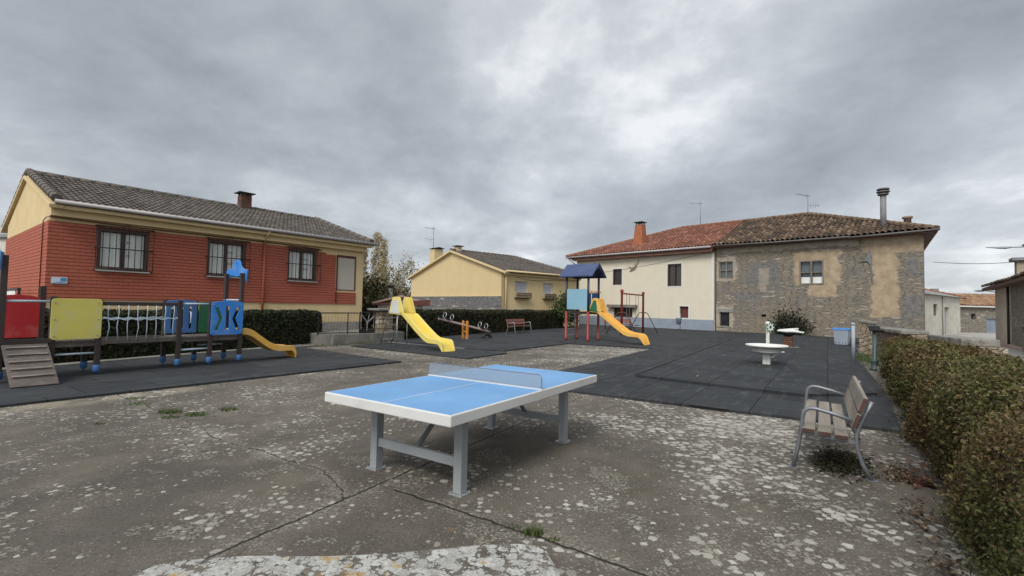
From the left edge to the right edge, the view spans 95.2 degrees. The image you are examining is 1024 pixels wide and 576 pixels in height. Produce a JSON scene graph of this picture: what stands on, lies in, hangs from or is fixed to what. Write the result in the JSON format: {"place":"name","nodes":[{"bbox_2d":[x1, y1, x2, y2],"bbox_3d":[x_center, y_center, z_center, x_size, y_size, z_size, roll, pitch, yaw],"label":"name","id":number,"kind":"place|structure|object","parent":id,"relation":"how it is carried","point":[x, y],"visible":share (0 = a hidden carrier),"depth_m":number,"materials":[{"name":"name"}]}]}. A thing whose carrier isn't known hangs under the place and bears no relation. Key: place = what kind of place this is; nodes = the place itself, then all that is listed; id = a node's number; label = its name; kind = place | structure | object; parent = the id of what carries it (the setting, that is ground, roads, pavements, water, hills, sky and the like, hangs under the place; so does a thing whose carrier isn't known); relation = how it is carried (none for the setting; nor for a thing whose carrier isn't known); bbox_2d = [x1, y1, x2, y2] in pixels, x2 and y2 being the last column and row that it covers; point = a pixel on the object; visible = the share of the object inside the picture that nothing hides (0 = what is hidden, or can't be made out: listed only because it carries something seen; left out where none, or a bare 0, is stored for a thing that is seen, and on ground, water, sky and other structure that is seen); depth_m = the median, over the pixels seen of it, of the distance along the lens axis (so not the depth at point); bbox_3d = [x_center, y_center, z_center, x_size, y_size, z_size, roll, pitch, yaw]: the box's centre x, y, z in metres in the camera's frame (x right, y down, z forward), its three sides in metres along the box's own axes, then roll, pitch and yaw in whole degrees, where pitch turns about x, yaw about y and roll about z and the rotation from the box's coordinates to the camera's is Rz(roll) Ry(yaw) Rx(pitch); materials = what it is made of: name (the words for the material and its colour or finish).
{"place":"outdoors","nodes":[
{"label":"outdoors","id":0,"kind":"place"},
{"bbox_2d":[0,234,7,254],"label":"pale house","id":1,"kind":"structure","parent":0,"point":[3,237],"depth_m":44.89,"materials":[{"name":"white paint"}]},
{"bbox_2d":[93,396,237,424],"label":"grass","id":2,"kind":"structure","parent":0,"point":[199,413],"depth_m":6.52,"materials":[{"name":"green plant"}]},
{"bbox_2d":[1,168,378,329],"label":"red brick house","id":3,"kind":"structure","parent":0,"point":[96,239],"depth_m":16.29,"materials":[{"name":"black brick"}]},
{"bbox_2d":[7,288,20,294],"bbox_3d":[-15.458,0.926,14.399,3.910,1.825,0.082,-1,-3,39],"label":"iron railing","id":4,"kind":"object","parent":3,"relation":"attached to","point":[11,291],"visible":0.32,"depth_m":13.92,"materials":[{"name":"metal"}]},
{"bbox_2d":[51,277,66,283],"bbox_3d":[-13.143,-0.221,13.577,0.025,0.195,0.340,-1,-3,39],"label":"street plate","id":5,"kind":"object","parent":3,"relation":"attached to","point":[58,280],"visible":1,"depth_m":13.57,"materials":[{"name":"metal"}]},
{"bbox_2d":[93,224,154,273],"bbox_3d":[-12.287,-1.244,14.795,0.497,1.497,1.454,-1,-3,39],"label":"window","id":6,"kind":"structure","parent":3,"relation":"in","point":[118,250],"depth_m":14.79,"materials":[{"name":"black metal"}]},
{"bbox_2d":[204,237,250,278],"bbox_3d":[-10.435,-1.117,17.099,0.497,1.497,1.434,-1,-3,39],"label":"window","id":7,"kind":"structure","parent":3,"relation":"in","point":[221,256],"depth_m":17.04,"materials":[{"name":"black metal"}]},
{"bbox_2d":[286,246,321,282],"bbox_3d":[-8.663,-0.996,19.304,0.497,1.497,1.394,-1,-3,39],"label":"window","id":8,"kind":"structure","parent":3,"relation":"in","point":[302,263],"depth_m":19.32,"materials":[{"name":"black metal"}]},
{"bbox_2d":[337,255,355,290],"bbox_3d":[-7.481,-0.661,20.904,0.270,1.560,0.959,-1,-3,39],"label":"window","id":9,"kind":"structure","parent":3,"relation":"in","point":[348,277],"depth_m":20.85,"materials":[{"name":"beige plastic"}]},
{"bbox_2d":[310,328,403,344],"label":"raised path","id":10,"kind":"structure","parent":0,"point":[337,338],"depth_m":18.17,"materials":[{"name":"concrete"}]},
{"bbox_2d":[316,312,358,335],"bbox_3d":[-6.541,1.341,17.598,0.040,0.840,1.650,-1,-3,41],"label":"path railing","id":11,"kind":"object","parent":10,"relation":"on","point":[332,313],"visible":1,"depth_m":17.53,"materials":[{"name":"black metal"}]},
{"bbox_2d":[359,312,375,333],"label":"garden gate","id":12,"kind":"structure","parent":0,"point":[366,330],"depth_m":18.55,"materials":[{"name":"black metal"}]},
{"bbox_2d":[372,284,429,308],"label":"garden shed","id":13,"kind":"structure","parent":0,"point":[419,304],"depth_m":26.72,"materials":[{"name":"red wood"}]},
{"bbox_2d":[433,308,458,309],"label":"wall","id":14,"kind":"structure","parent":0,"point":[446,308],"depth_m":25.67,"materials":[{"name":"grey stone"}]},
{"bbox_2d":[407,227,580,325],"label":"yellow house","id":15,"kind":"structure","parent":0,"point":[458,277],"depth_m":37.48,"materials":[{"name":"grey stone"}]},
{"bbox_2d":[514,281,531,298],"bbox_3d":[0.740,0.150,35.165,1.505,1.280,0.625,3,-3,-41],"label":"window","id":16,"kind":"structure","parent":15,"relation":"in","point":[520,284],"depth_m":35.22,"materials":[{"name":"white metal"}]},
{"bbox_2d":[543,283,556,299],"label":"window","id":17,"kind":"structure","parent":15,"relation":"in","point":[547,287],"depth_m":37.10,"materials":[{"name":"white metal"}]},
{"bbox_2d":[0,318,997,575],"bbox_3d":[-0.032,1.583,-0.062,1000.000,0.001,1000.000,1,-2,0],"label":"ground","id":18,"kind":"structure","parent":0,"point":[616,486],"depth_m":4.09,"materials":[{"name":"concrete"}]},
{"bbox_2d":[2,345,318,370],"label":"kerb","id":19,"kind":"structure","parent":18,"relation":"on","point":[121,359],"depth_m":12.18,"materials":[{"name":"concrete"}]},
{"bbox_2d":[2,308,322,366],"bbox_3d":[-10.290,1.257,13.535,1.080,1.412,11.629,0,-2,25],"label":"hedge","id":20,"kind":"object","parent":18,"relation":"on","point":[290,327],"visible":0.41,"depth_m":13.66,"materials":[{"name":"green plant"}]},
{"bbox_2d":[0,347,400,407],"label":"play surface","id":21,"kind":"object","parent":18,"relation":"on","point":[123,377],"visible":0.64,"depth_m":9.95,"materials":[{"name":"rubber"}]},
{"bbox_2d":[0,250,296,388],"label":"play structure","id":22,"kind":"object","parent":21,"relation":"on","point":[72,323],"visible":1,"depth_m":9.32,"materials":[{"name":"multicoloured wood"}]},
{"bbox_2d":[306,341,374,346],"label":"grass","id":23,"kind":"structure","parent":18,"relation":"on","point":[339,344],"depth_m":17.30,"materials":[{"name":"green plant"}]},
{"bbox_2d":[134,544,559,575],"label":"stone slab","id":24,"kind":"structure","parent":18,"relation":"on","point":[506,560],"depth_m":2.67,"materials":[{"name":"grey stone"}]},
{"bbox_2d":[363,248,370,279],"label":"poplar tree","id":25,"kind":"object","parent":18,"relation":"on","point":[366,261],"visible":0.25,"depth_m":60.27,"materials":[{"name":"brown plant"}]},
{"bbox_2d":[369,229,381,282],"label":"poplar tree","id":26,"kind":"object","parent":18,"relation":"on","point":[375,247],"visible":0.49,"depth_m":61.63,"materials":[{"name":"brown plant"}]},
{"bbox_2d":[361,272,392,328],"bbox_3d":[-8.932,1.018,29.593,3.619,4.136,3.469,1,-2,0],"label":"evergreen tree","id":27,"kind":"object","parent":18,"relation":"on","point":[373,291],"visible":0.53,"depth_m":28.93,"materials":[{"name":"green plant"}]},
{"bbox_2d":[367,308,392,332],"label":"gate pillar","id":28,"kind":"structure","parent":18,"relation":"on","point":[381,316],"depth_m":19.25,"materials":[{"name":"stone"}]},
{"bbox_2d":[363,252,400,286],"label":"autumn tree","id":29,"kind":"object","parent":18,"relation":"on","point":[385,273],"visible":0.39,"depth_m":52.05,"materials":[{"name":"brown plant"}]},
{"bbox_2d":[377,234,389,287],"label":"poplar tree","id":30,"kind":"object","parent":18,"relation":"on","point":[381,248],"visible":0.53,"depth_m":60.10,"materials":[{"name":"brown plant"}]},
{"bbox_2d":[384,278,414,300],"bbox_3d":[-8.508,1.278,33.857,3.402,4.068,3.333,1,-2,0],"label":"shrub","id":31,"kind":"object","parent":18,"relation":"on","point":[397,292],"visible":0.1,"depth_m":33.73,"materials":[{"name":"green plant"}]},
{"bbox_2d":[389,250,423,296],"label":"autumn tree","id":32,"kind":"object","parent":18,"relation":"on","point":[404,273],"visible":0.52,"depth_m":53.60,"materials":[{"name":"brown plant"}]},
{"bbox_2d":[389,342,463,348],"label":"kerb","id":33,"kind":"structure","parent":18,"relation":"on","point":[421,344],"depth_m":17.90,"materials":[{"name":"concrete"}]},
{"bbox_2d":[351,342,506,358],"bbox_3d":[-3.128,2.159,16.196,5.737,0.092,2.204,0,-3,33],"label":"play surface","id":34,"kind":"object","parent":18,"relation":"on","point":[459,353],"visible":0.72,"depth_m":15.70,"materials":[{"name":"rubber"}]},
{"bbox_2d":[380,297,454,351],"bbox_3d":[-3.480,1.252,16.844,3.790,1.839,0.572,-1,-3,43],"label":"yellow slide","id":35,"kind":"object","parent":34,"relation":"on","point":[424,331],"visible":0.98,"depth_m":16.96,"materials":[{"name":"yellow plastic"}]},
{"bbox_2d":[325,362,596,497],"bbox_3d":[-0.345,1.317,5.027,1.525,0.916,2.740,0,-3,33],"label":"ping pong table","id":36,"kind":"object","parent":18,"relation":"on","point":[457,399],"visible":1,"depth_m":4.42,"materials":[{"name":"metal"}]},
{"bbox_2d":[7,346,914,461],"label":"fallen leaves","id":37,"kind":"object","parent":18,"relation":"on","point":[425,366],"visible":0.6,"depth_m":6.83,"materials":[{"name":"brown plant"}]},
{"bbox_2d":[392,309,563,338],"bbox_3d":[-0.801,1.994,28.308,1.173,1.500,17.362,0,-3,31],"label":"hedge","id":38,"kind":"object","parent":18,"relation":"on","point":[495,320],"visible":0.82,"depth_m":25.78,"materials":[{"name":"green plant"}]},
{"bbox_2d":[548,289,581,327],"bbox_3d":[3.934,1.655,35.010,2.867,3.579,2.770,1,-2,0],"label":"shrub","id":39,"kind":"object","parent":18,"relation":"on","point":[560,308],"visible":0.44,"depth_m":34.70,"materials":[{"name":"green plant"}]},
{"bbox_2d":[394,324,901,433],"bbox_3d":[5.212,2.663,24.865,24.709,0.095,30.088,-1,-3,42],"label":"play surface","id":40,"kind":"object","parent":18,"relation":"on","point":[619,379],"visible":0.38,"depth_m":11.30,"materials":[{"name":"rubber"}]},
{"bbox_2d":[437,312,492,338],"bbox_3d":[-2.124,1.749,21.571,2.959,1.246,0.454,3,-3,-38],"label":"see saw","id":41,"kind":"object","parent":40,"relation":"on","point":[486,330],"visible":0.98,"depth_m":21.62,"materials":[{"name":"orange wood"}]},
{"bbox_2d":[506,319,531,333],"bbox_3d":[0.415,2.231,27.478,0.735,0.797,2.010,0,-3,32],"label":"park bench","id":42,"kind":"object","parent":40,"relation":"on","point":[511,321],"visible":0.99,"depth_m":27.38,"materials":[{"name":"red wood"}]},
{"bbox_2d":[604,319,630,329],"bbox_3d":[7.624,2.618,33.718,1.960,0.797,0.735,1,-2,4],"label":"park bench","id":43,"kind":"object","parent":40,"relation":"on","point":[618,320],"visible":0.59,"depth_m":33.89,"materials":[{"name":"red metal"}]},
{"bbox_2d":[606,289,657,334],"bbox_3d":[7.495,1.490,28.968,1.946,2.682,4.070,0,-3,34],"label":"swing set","id":44,"kind":"object","parent":40,"relation":"on","point":[622,312],"visible":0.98,"depth_m":28.45,"materials":[{"name":"red metal"}]},
{"bbox_2d":[676,313,681,323],"bbox_3d":[12.630,2.549,35.419,0.422,1.250,0.423,1,-2,12],"label":"litter bin","id":45,"kind":"object","parent":40,"relation":"on","point":[678,320],"visible":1,"depth_m":35.28,"materials":[{"name":"grey metal"}]},
{"bbox_2d":[636,334,876,396],"bbox_3d":[11.441,2.508,19.568,5.477,0.060,25.133,-1,-3,37],"label":"raised play surface","id":46,"kind":"object","parent":40,"relation":"on","point":[826,362],"visible":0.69,"depth_m":12.04,"materials":[{"name":"rubber"}]},
{"bbox_2d":[635,340,727,374],"bbox_3d":[6.756,2.279,16.874,0.050,0.035,14.836,0,-3,32],"label":"play surface seam","id":47,"kind":"object","parent":46,"relation":"on","point":[676,359],"visible":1,"depth_m":13.46,"materials":[{"name":"black rubber"}]},
{"bbox_2d":[745,321,788,364],"bbox_3d":[7.303,1.566,13.373,1.090,1.190,1.495,0,-3,34],"label":"water basin","id":48,"kind":"object","parent":46,"relation":"on","point":[767,349],"visible":1,"depth_m":13.11,"materials":[{"name":"white ceramic"}]},
{"bbox_2d":[777,328,803,347],"bbox_3d":[11.806,2.100,19.767,1.129,0.801,0.763,1,-2,-4],"label":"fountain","id":49,"kind":"object","parent":46,"relation":"on","point":[787,337],"visible":0.96,"depth_m":19.70,"materials":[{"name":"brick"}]},
{"bbox_2d":[832,328,850,345],"bbox_3d":[15.319,2.273,21.701,0.660,0.840,0.752,-1,-3,45],"label":"wheelie bin","id":50,"kind":"object","parent":40,"relation":"on","point":[841,336],"visible":0.88,"depth_m":21.48,"materials":[{"name":"grey plastic"}]},
{"bbox_2d":[851,323,854,361],"bbox_3d":[10.329,1.674,14.154,0.116,1.250,0.113,1,-2,0],"label":"grey post","id":51,"kind":"object","parent":40,"relation":"on","point":[852,342],"visible":0.87,"depth_m":14.12,"materials":[{"name":"grey metal"}]},
{"bbox_2d":[767,299,816,335],"bbox_3d":[18.683,2.522,31.625,3.148,3.660,3.046,0,-2,22],"label":"shrub","id":52,"kind":"object","parent":18,"relation":"on","point":[785,324],"visible":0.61,"depth_m":31.23,"materials":[{"name":"green plant"}]},
{"bbox_2d":[713,187,939,337],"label":"old stone house","id":53,"kind":"structure","parent":18,"relation":"on","point":[831,271],"depth_m":30.91,"materials":[{"name":"stone"}]},
{"bbox_2d":[717,312,730,327],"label":"window","id":54,"kind":"structure","parent":53,"relation":"in","point":[724,316],"depth_m":35.08,"materials":[{"name":"grey wood"}]},
{"bbox_2d":[719,261,732,278],"bbox_3d":[16.173,-1.323,35.194,1.020,1.300,0.220,-1,-3,44],"label":"window","id":55,"kind":"structure","parent":53,"relation":"in","point":[725,268],"depth_m":35.16,"materials":[{"name":"white wood"}]},
{"bbox_2d":[799,260,823,284],"bbox_3d":[20.087,-1.035,31.324,1.400,1.640,0.330,-1,-3,44],"label":"window","id":56,"kind":"structure","parent":53,"relation":"in","point":[811,272],"depth_m":31.26,"materials":[{"name":"white wood"}]},
{"bbox_2d":[788,376,878,482],"bbox_3d":[3.616,1.476,5.321,0.735,0.797,1.863,0,-3,33],"label":"park bench","id":57,"kind":"object","parent":18,"relation":"on","point":[855,398],"visible":1,"depth_m":4.75,"materials":[{"name":"metal"}]},
{"bbox_2d":[791,443,889,483],"bbox_3d":[3.565,1.821,4.984,1.442,0.086,0.932,3,-3,-34],"label":"moss","id":58,"kind":"object","parent":18,"relation":"on","point":[838,462],"visible":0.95,"depth_m":4.90,"materials":[{"name":"green plant"}]},
{"bbox_2d":[848,352,881,365],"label":"grass","id":59,"kind":"structure","parent":18,"relation":"on","point":[863,359],"depth_m":15.45,"materials":[{"name":"green plant"}]},
{"bbox_2d":[860,321,870,354],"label":"stone pillar","id":60,"kind":"structure","parent":18,"relation":"on","point":[866,339],"depth_m":17.85,"materials":[{"name":"beige stone"}]},
{"bbox_2d":[868,325,880,370],"bbox_3d":[10.119,1.672,13.053,0.280,1.250,0.340,-1,-3,40],"label":"green post","id":61,"kind":"object","parent":18,"relation":"on","point":[874,329],"visible":0.97,"depth_m":13.01,"materials":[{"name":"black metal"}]},
{"bbox_2d":[871,377,967,575],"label":"dry leaves","id":62,"kind":"object","parent":18,"relation":"on","point":[893,478],"visible":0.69,"depth_m":3.69,"materials":[{"name":"brown plant"}]},
{"bbox_2d":[902,459,947,488],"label":"dry leaves","id":63,"kind":"object","parent":18,"relation":"on","point":[923,481],"visible":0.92,"depth_m":4.34,"materials":[{"name":"brown plant"}]},
{"bbox_2d":[877,327,1007,357],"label":"boundary wall","id":64,"kind":"structure","parent":18,"relation":"on","point":[891,332],"depth_m":12.29,"materials":[{"name":"stone"}]},
{"bbox_2d":[878,333,1023,575],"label":"hedge","id":65,"kind":"object","parent":18,"relation":"on","point":[962,405],"visible":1,"depth_m":3.50,"materials":[{"name":"green plant"}]},
{"bbox_2d":[0,0,1023,293],"label":"sky","id":66,"kind":"structure","parent":0,"point":[541,131],"materials":[{"name":"grey"}]},
{"bbox_2d":[508,523,559,541],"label":"grass","id":67,"kind":"structure","parent":0,"point":[527,530],"depth_m":3.25,"materials":[{"name":"green plant"}]},
{"bbox_2d":[559,263,649,344],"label":"slide tower","id":68,"kind":"structure","parent":0,"point":[577,298],"depth_m":21.74,"materials":[{"name":"yellow plastic"}]},
{"bbox_2d":[566,202,744,330],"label":"cream house","id":69,"kind":"structure","parent":0,"point":[671,273],"depth_m":38.96,"materials":[{"name":"beige paint"}]},
{"bbox_2d":[613,269,621,284],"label":"window","id":70,"kind":"structure","parent":69,"relation":"in","point":[617,275],"depth_m":41.81,"materials":[{"name":"brown glass"}]},
{"bbox_2d":[614,307,631,316],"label":"window","id":71,"kind":"structure","parent":69,"relation":"in","point":[617,309],"depth_m":41.23,"materials":[{"name":"brown glass"}]},
{"bbox_2d":[668,264,680,285],"bbox_3d":[13.221,-1.043,37.857,0.250,1.810,1.190,3,-3,-44],"label":"window","id":72,"kind":"structure","parent":69,"relation":"in","point":[674,270],"depth_m":37.84,"materials":[{"name":"brown glass"}]},
{"bbox_2d":[680,306,687,317],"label":"window","id":73,"kind":"structure","parent":69,"relation":"in","point":[683,309],"depth_m":37.22,"materials":[{"name":"red wood"}]},
{"bbox_2d":[857,320,866,350],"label":"stone pillar","id":74,"kind":"structure","parent":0,"point":[861,341],"depth_m":19.60,"materials":[{"name":"beige stone"}]},
{"bbox_2d":[867,321,878,356],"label":"stone pillar","id":75,"kind":"structure","parent":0,"point":[870,332],"depth_m":16.13,"materials":[{"name":"beige stone"}]},
{"bbox_2d":[945,332,1023,359],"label":"street","id":76,"kind":"structure","parent":0,"point":[1014,352],"depth_m":35.17,"materials":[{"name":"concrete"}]},
{"bbox_2d":[925,288,966,334],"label":"white house","id":77,"kind":"structure","parent":76,"relation":"on","point":[942,313],"depth_m":36.78,"materials":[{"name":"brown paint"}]},
{"bbox_2d":[933,304,935,315],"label":"window","id":78,"kind":"structure","parent":77,"relation":"in","point":[934,305],"depth_m":35.84,"materials":[{"name":"grey wood"}]},
{"bbox_2d":[944,308,945,333],"bbox_3d":[34.536,2.660,37.437,1.050,2.150,0.070,3,-3,-36],"label":"door","id":79,"kind":"structure","parent":77,"relation":"in","point":[944,308],"depth_m":37.66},
{"bbox_2d":[932,289,995,332],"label":"farmhouse","id":80,"kind":"object","parent":76,"relation":"on","point":[977,311],"visible":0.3,"depth_m":43.12,"materials":[{"name":"brown stone"}]},
{"bbox_2d":[986,244,1023,248],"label":"street lamp","id":81,"kind":"object","parent":76,"relation":"on","point":[1007,247],"visible":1,"depth_m":21.38,"materials":[{"name":"grey metal"}]},
{"bbox_2d":[937,261,1023,263],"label":"overhead cable","id":82,"kind":"object","parent":81,"relation":"attached to","point":[979,263],"visible":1,"depth_m":24.16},
{"bbox_2d":[1016,325,1023,351],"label":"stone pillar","id":83,"kind":"structure","parent":76,"relation":"on","point":[1022,326],"depth_m":20.71,"materials":[{"name":"grey stone"}]},
{"bbox_2d":[981,257,1023,346],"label":"stone barn","id":84,"kind":"structure","parent":0,"point":[1009,304],"depth_m":24.29,"materials":[{"name":"brown stone"}]},
{"bbox_2d":[1000,342,1021,350],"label":"pavement","id":85,"kind":"structure","parent":0,"point":[1019,348],"depth_m":23.26,"materials":[{"name":"grey concrete"}]}
]}

